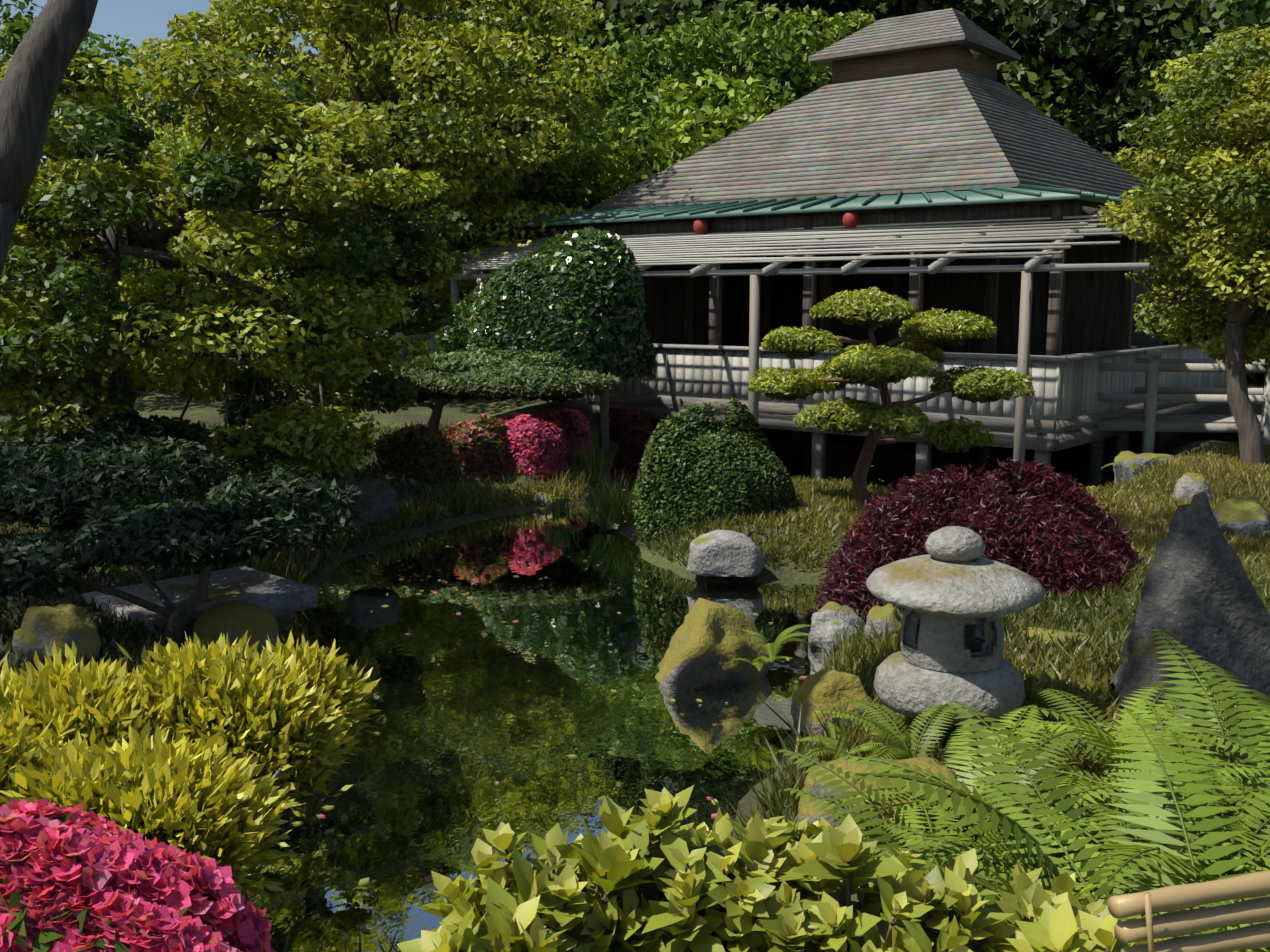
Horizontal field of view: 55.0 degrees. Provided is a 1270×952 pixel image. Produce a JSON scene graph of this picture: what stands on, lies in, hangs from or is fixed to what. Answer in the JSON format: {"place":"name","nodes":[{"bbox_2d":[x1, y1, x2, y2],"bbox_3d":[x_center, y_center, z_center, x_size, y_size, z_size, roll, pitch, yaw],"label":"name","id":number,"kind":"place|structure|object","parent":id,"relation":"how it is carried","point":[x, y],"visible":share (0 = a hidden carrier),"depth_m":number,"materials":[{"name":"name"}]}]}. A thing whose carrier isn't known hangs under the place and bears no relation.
{"place":"outdoors","nodes":[
{"label":"outdoors","id":0,"kind":"place"},
{"bbox_2d":[0,0,541,293],"label":"sky","id":1,"kind":"structure","parent":0,"point":[137,21],"materials":[{"name":"blue"}]},
{"bbox_2d":[181,452,904,951],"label":"bank","id":2,"kind":"structure","parent":0,"point":[779,792],"depth_m":8.83,"materials":[{"name":"green plant"}]},
{"bbox_2d":[0,630,383,894],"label":"golden shrub","id":3,"kind":"object","parent":2,"relation":"on","point":[160,748],"depth_m":3.49,"materials":[{"name":"yellow plant"}]},
{"bbox_2d":[343,479,397,523],"bbox_3d":[-2.170,0.189,10.009,0.458,0.335,0.428,0,8,1],"label":"rock","id":4,"kind":"object","parent":2,"relation":"on","point":[377,502],"visible":0.75,"depth_m":9.87,"materials":[{"name":"grey stone"}]},
{"bbox_2d":[0,300,1269,904],"bbox_3d":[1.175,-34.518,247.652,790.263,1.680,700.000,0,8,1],"label":"ground","id":5,"kind":"structure","parent":0,"point":[168,404],"depth_m":11.83,"materials":[{"name":"green plant"}]},
{"bbox_2d":[0,0,97,278],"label":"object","id":6,"kind":"object","parent":5,"relation":"on","point":[46,51],"visible":1,"depth_m":5.95,"materials":[{"name":"grey plant"}]},
{"bbox_2d":[12,603,100,666],"bbox_3d":[-2.835,0.795,5.996,0.420,0.334,0.431,0,8,1],"label":"rock","id":7,"kind":"object","parent":5,"relation":"on","point":[61,625],"visible":0.65,"depth_m":5.86,"materials":[{"name":"grey stone"}]},
{"bbox_2d":[0,0,176,186],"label":"tree","id":8,"kind":"object","parent":5,"relation":"on","point":[14,31],"depth_m":29.86,"materials":[{"name":"green plant"}]},
{"bbox_2d":[0,409,212,537],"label":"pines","id":9,"kind":"object","parent":5,"relation":"on","point":[122,430],"depth_m":8.62,"materials":[{"name":"green plant"}]},
{"bbox_2d":[0,56,240,411],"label":"tree","id":10,"kind":"object","parent":5,"relation":"on","point":[126,264],"depth_m":18.82,"materials":[{"name":"green plant"}]},
{"bbox_2d":[0,797,275,951],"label":"pink flowering shrub","id":11,"kind":"object","parent":5,"relation":"on","point":[76,878],"visible":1,"depth_m":2.07,"materials":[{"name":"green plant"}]},
{"bbox_2d":[0,436,365,642],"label":"pines","id":12,"kind":"object","parent":5,"relation":"on","point":[139,492],"depth_m":6.68,"materials":[{"name":"green plant"}]},
{"bbox_2d":[82,566,317,634],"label":"stone slab","id":13,"kind":"structure","parent":5,"relation":"on","point":[274,595],"depth_m":7.37,"materials":[{"name":"grey stone"}]},
{"bbox_2d":[189,600,278,658],"bbox_3d":[-2.252,0.907,6.861,0.507,0.423,0.503,0,8,1],"label":"mound rock","id":14,"kind":"object","parent":5,"relation":"on","point":[237,619],"visible":0.56,"depth_m":6.72,"materials":[{"name":"green stone"}]},
{"bbox_2d":[0,39,472,499],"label":"tree","id":15,"kind":"object","parent":5,"relation":"on","point":[251,117],"depth_m":9.13,"materials":[{"name":"green plant"}]},
{"bbox_2d":[38,115,470,347],"bbox_3d":[-8.530,-4.930,26.665,10.225,6.500,9.985,0,8,1],"label":"tree","id":16,"kind":"object","parent":5,"relation":"on","point":[180,138],"depth_m":25.31,"materials":[{"name":"green plant"}]},
{"bbox_2d":[0,419,608,674],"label":"grass","id":17,"kind":"structure","parent":5,"relation":"on","point":[6,634],"depth_m":7.98,"materials":[{"name":"green plant"}]},
{"bbox_2d":[323,471,356,486],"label":"rock","id":18,"kind":"object","parent":5,"relation":"on","point":[349,478],"visible":0.17,"depth_m":11.38,"materials":[{"name":"grey stone"}]},
{"bbox_2d":[123,0,622,364],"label":"maple","id":19,"kind":"object","parent":5,"relation":"on","point":[453,124],"depth_m":17.85,"materials":[{"name":"green plant"}]},
{"bbox_2d":[366,329,436,362],"bbox_3d":[-3.319,-1.625,18.540,0.136,1.250,2.414,5,10,30],"label":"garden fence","id":20,"kind":"object","parent":5,"relation":"on","point":[430,337],"visible":0.1,"depth_m":18.57,"materials":[{"name":"grey wood"}]},
{"bbox_2d":[373,423,459,482],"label":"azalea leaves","id":21,"kind":"object","parent":5,"relation":"on","point":[424,452],"visible":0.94,"depth_m":11.95,"materials":[{"name":"green plant"}]},
{"bbox_2d":[426,503,449,515],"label":"rock","id":22,"kind":"object","parent":5,"relation":"on","point":[442,507],"visible":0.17,"depth_m":11.49,"materials":[{"name":"grey stone"}]},
{"bbox_2d":[308,348,620,433],"bbox_3d":[-2.009,-0.793,14.262,3.726,1.373,2.402,0,8,1],"label":"cloud-pruned tree","id":23,"kind":"object","parent":5,"relation":"on","point":[507,374],"depth_m":13.52,"materials":[{"name":"green plant"}]},
{"bbox_2d":[442,411,509,477],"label":"azalea leaves","id":24,"kind":"object","parent":5,"relation":"on","point":[477,447],"visible":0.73,"depth_m":12.49,"materials":[{"name":"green plant"}]},
{"bbox_2d":[483,485,511,501],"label":"rock","id":25,"kind":"object","parent":5,"relation":"on","point":[494,488],"visible":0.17,"depth_m":12.25,"materials":[{"name":"grey stone"}]},
{"bbox_2d":[354,112,654,349],"bbox_3d":[-2.727,-4.465,23.783,6.861,5.183,7.103,0,8,1],"label":"tree","id":26,"kind":"object","parent":5,"relation":"on","point":[565,196],"depth_m":22.29,"materials":[{"name":"green plant"}]},
{"bbox_2d":[496,412,566,479],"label":"azalea leaves","id":27,"kind":"object","parent":5,"relation":"on","point":[537,444],"visible":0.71,"depth_m":12.83,"materials":[{"name":"pink plant"}]},
{"bbox_2d":[285,0,791,151],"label":"tree","id":28,"kind":"object","parent":5,"relation":"on","point":[668,13],"depth_m":27.42,"materials":[{"name":"green plant"}]},
{"bbox_2d":[435,226,658,381],"bbox_3d":[-1.187,-2.229,16.142,3.013,2.043,2.819,0,8,1],"label":"camellia","id":29,"kind":"object","parent":5,"relation":"on","point":[576,300],"depth_m":15.01,"materials":[{"name":"green plant"}]},
{"bbox_2d":[534,492,563,507],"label":"rock","id":30,"kind":"object","parent":5,"relation":"on","point":[541,501],"visible":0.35,"depth_m":12.33,"materials":[{"name":"grey stone"}]},
{"bbox_2d":[536,407,590,457],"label":"azalea leaves","id":31,"kind":"object","parent":5,"relation":"on","point":[569,423],"visible":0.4,"depth_m":14.67,"materials":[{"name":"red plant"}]},
{"bbox_2d":[538,432,636,525],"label":"reeds","id":32,"kind":"object","parent":5,"relation":"on","point":[609,512],"visible":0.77,"depth_m":11.36,"materials":[{"name":"green plant"}]},
{"bbox_2d":[415,0,831,326],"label":"tree","id":33,"kind":"object","parent":5,"relation":"on","point":[708,68],"depth_m":22.28,"materials":[{"name":"green plant"}]},
{"bbox_2d":[599,405,653,446],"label":"azalea leaves","id":34,"kind":"object","parent":5,"relation":"on","point":[630,429],"visible":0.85,"depth_m":17.44,"materials":[{"name":"red plant"}]},
{"bbox_2d":[631,397,797,545],"bbox_3d":[0.721,0.059,10.409,1.510,1.447,1.285,0,8,1],"label":"round shrub","id":35,"kind":"object","parent":5,"relation":"on","point":[689,478],"visible":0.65,"depth_m":10.00,"materials":[{"name":"green plant"}]},
{"bbox_2d":[535,0,899,133],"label":"tree","id":36,"kind":"object","parent":5,"relation":"on","point":[763,2],"depth_m":29.72,"materials":[{"name":"green plant"}]},
{"bbox_2d":[686,530,763,576],"bbox_3d":[0.671,0.548,9.128,0.587,0.310,0.496,0,8,1],"label":"round rock","id":37,"kind":"object","parent":5,"relation":"on","point":[728,553],"visible":1,"depth_m":8.91,"materials":[{"name":"grey stone"}]},
{"bbox_2d":[588,5,876,196],"bbox_3d":[2.947,-6.011,26.309,9.472,7.499,8.915,0,8,1],"label":"tree","id":38,"kind":"object","parent":5,"relation":"on","point":[836,24],"depth_m":24.44,"materials":[{"name":"green plant"}]},
{"bbox_2d":[397,785,1165,951],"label":"leaf shrub","id":39,"kind":"object","parent":5,"relation":"on","point":[490,912],"depth_m":2.59,"materials":[{"name":"green plant"}]},
{"bbox_2d":[790,669,874,741],"bbox_3d":[0.940,1.072,5.799,0.412,0.350,0.418,0,8,1],"label":"flat rock","id":40,"kind":"object","parent":5,"relation":"on","point":[824,689],"visible":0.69,"depth_m":5.67,"materials":[{"name":"yellow stone"}]},
{"bbox_2d":[808,601,863,651],"bbox_3d":[1.234,0.934,7.490,0.354,0.330,0.417,0,8,1],"label":"shore rock","id":41,"kind":"object","parent":5,"relation":"on","point":[822,630],"visible":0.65,"depth_m":7.37,"materials":[{"name":"grey stone"}]},
{"bbox_2d":[794,756,969,842],"bbox_3d":[0.879,1.120,4.255,0.565,0.305,0.530,6,10,33],"label":"rock","id":42,"kind":"object","parent":5,"relation":"on","point":[813,814],"visible":0.33,"depth_m":4.14,"materials":[{"name":"green stone"}]},
{"bbox_2d":[864,603,900,643],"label":"shore rock","id":43,"kind":"object","parent":5,"relation":"on","point":[886,614],"visible":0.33,"depth_m":7.00,"materials":[{"name":"grey stone"}]},
{"bbox_2d":[524,199,1242,415],"bbox_3d":[4.173,-2.836,19.390,8.550,2.760,8.250,7,11,39],"label":"tea house frame","id":44,"kind":"object","parent":5,"relation":"on","point":[1075,312],"visible":0.38,"depth_m":18.83,"materials":[{"name":"wood"}]},
{"bbox_2d":[693,211,859,233],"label":"red lanterns","id":45,"kind":"object","parent":44,"relation":"attached to","point":[851,219],"visible":1,"depth_m":15.04,"materials":[{"name":"red"}]},
{"bbox_2d":[482,184,1235,230],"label":"green roof trim","id":46,"kind":"structure","parent":44,"relation":"attached to","point":[998,194],"depth_m":15.69,"materials":[{"name":"green metal"}]},
{"bbox_2d":[591,8,1150,209],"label":"roof","id":47,"kind":"structure","parent":44,"relation":"on","point":[937,131],"depth_m":17.61,"materials":[{"name":"grey wood"}]},
{"bbox_2d":[832,44,996,98],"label":"roof cupola wall","id":48,"kind":"structure","parent":47,"relation":"attached to","point":[939,58],"depth_m":18.40,"materials":[{"name":"brown wood"}]},
{"bbox_2d":[747,287,1035,505],"bbox_3d":[2.196,-0.562,10.374,2.431,2.086,1.627,0,8,1],"label":"cloud pine","id":49,"kind":"object","parent":5,"relation":"on","point":[874,307],"depth_m":10.23,"materials":[{"name":"green plant"}]},
{"bbox_2d":[581,386,1227,469],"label":"deck","id":50,"kind":"structure","parent":5,"relation":"on","point":[1044,439],"depth_m":15.60,"materials":[{"name":"grey wood"}]},
{"bbox_2d":[609,341,1225,430],"bbox_3d":[4.309,-1.398,16.992,11.321,0.850,6.613,0,8,1],"label":"railing","id":51,"kind":"object","parent":50,"relation":"on","point":[1073,385],"visible":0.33,"depth_m":15.47,"materials":[{"name":"grey wood"}]},
{"bbox_2d":[737,0,1151,108],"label":"tree","id":52,"kind":"object","parent":5,"relation":"on","point":[878,11],"depth_m":29.07,"materials":[{"name":"green plant"}]},
{"bbox_2d":[623,441,1269,951],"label":"grass","id":53,"kind":"structure","parent":5,"relation":"on","point":[825,503],"depth_m":7.76,"materials":[{"name":"green plant"}]},
{"bbox_2d":[866,526,1045,726],"bbox_3d":[1.338,0.611,5.126,0.731,0.800,0.746,0,8,1],"label":"stone lantern","id":54,"kind":"object","parent":5,"relation":"on","point":[955,592],"visible":1,"depth_m":4.97,"materials":[{"name":"grey stone"}]},
{"bbox_2d":[670,447,1269,951],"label":"ferns","id":55,"kind":"object","parent":5,"relation":"on","point":[1142,823],"visible":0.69,"depth_m":3.52,"materials":[{"name":"green plant"}]},
{"bbox_2d":[808,456,1145,624],"bbox_3d":[2.321,0.410,8.028,2.301,1.113,1.754,0,8,1],"label":"red maple","id":56,"kind":"object","parent":5,"relation":"on","point":[1043,524],"visible":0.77,"depth_m":7.68,"materials":[{"name":"red plant"}]},
{"bbox_2d":[819,0,1260,155],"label":"tree","id":57,"kind":"object","parent":5,"relation":"on","point":[1159,26],"depth_m":27.41,"materials":[{"name":"green plant"}]},
{"bbox_2d":[1019,627,1093,644],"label":"lawn rock","id":58,"kind":"object","parent":5,"relation":"on","point":[1049,631],"visible":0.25,"depth_m":6.34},
{"bbox_2d":[1006,0,1269,200],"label":"tree","id":59,"kind":"object","parent":5,"relation":"on","point":[1101,122],"visible":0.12,"depth_m":26.28,"materials":[{"name":"green plant"}]},
{"bbox_2d":[1113,451,1173,483],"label":"rock","id":60,"kind":"object","parent":5,"relation":"on","point":[1123,470],"visible":0.33,"depth_m":12.64,"materials":[{"name":"grey stone"}]},
{"bbox_2d":[1097,346,1269,455],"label":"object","id":61,"kind":"structure","parent":5,"relation":"on","point":[1148,422],"depth_m":14.71,"materials":[{"name":"grey wood"}]},
{"bbox_2d":[1097,23,1269,465],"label":"tree","id":62,"kind":"object","parent":5,"relation":"on","point":[1211,192],"depth_m":12.04,"materials":[{"name":"green plant"}]},
{"bbox_2d":[1104,143,1268,383],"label":"tree","id":63,"kind":"object","parent":5,"relation":"on","point":[1251,377],"depth_m":23.61,"materials":[{"name":"green plant"}]},
{"bbox_2d":[1105,0,1269,141],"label":"tree","id":64,"kind":"object","parent":5,"relation":"on","point":[1129,80],"visible":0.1,"depth_m":24.10,"materials":[{"name":"green plant"}]},
{"bbox_2d":[1107,871,1269,951],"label":"bamboo fence","id":65,"kind":"object","parent":5,"relation":"on","point":[1149,928],"visible":1,"depth_m":1.60,"materials":[{"name":"beige wood"}]},
{"bbox_2d":[1108,491,1269,711],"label":"upright rock","id":66,"kind":"object","parent":5,"relation":"on","point":[1200,597],"visible":0.9,"depth_m":5.13,"materials":[{"name":"grey stone"}]},
{"bbox_2d":[1172,472,1214,501],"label":"rock","id":67,"kind":"object","parent":5,"relation":"on","point":[1190,484],"visible":0.56,"depth_m":10.26,"materials":[{"name":"grey stone"}]},
{"bbox_2d":[1167,196,1268,379],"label":"tree","id":68,"kind":"object","parent":5,"relation":"on","point":[1206,337],"depth_m":23.56,"materials":[{"name":"plant"}]},
{"bbox_2d":[1213,497,1269,537],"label":"rock","id":69,"kind":"object","parent":5,"relation":"on","point":[1233,514],"visible":0.56,"depth_m":8.96,"materials":[{"name":"stone"}]},
{"bbox_2d":[240,420,1115,951],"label":"pond water","id":70,"kind":"structure","parent":0,"point":[482,692],"depth_m":6.48,"materials":[{"name":"green liquid"}]},
{"bbox_2d":[280,465,883,951],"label":"fallen leaves","id":71,"kind":"object","parent":70,"relation":"on","point":[366,929],"visible":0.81,"depth_m":6.06,"materials":[{"name":"yellow plant"}]},
{"bbox_2d":[655,598,770,691],"bbox_3d":[0.396,0.979,6.897,0.712,0.570,0.625,-4,9,-23],"label":"island rock","id":72,"kind":"object","parent":70,"relation":"in","point":[707,645],"visible":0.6,"depth_m":6.68,"materials":[{"name":"yellow stone"}]},
{"bbox_2d":[412,211,1225,463],"bbox_3d":[1.276,-1.588,15.830,11.522,3.363,1.978,7,11,39],"label":"pergola","id":73,"kind":"object","parent":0,"point":[870,241],"visible":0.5,"depth_m":14.27,"materials":[{"name":"grey wood"}]}
]}

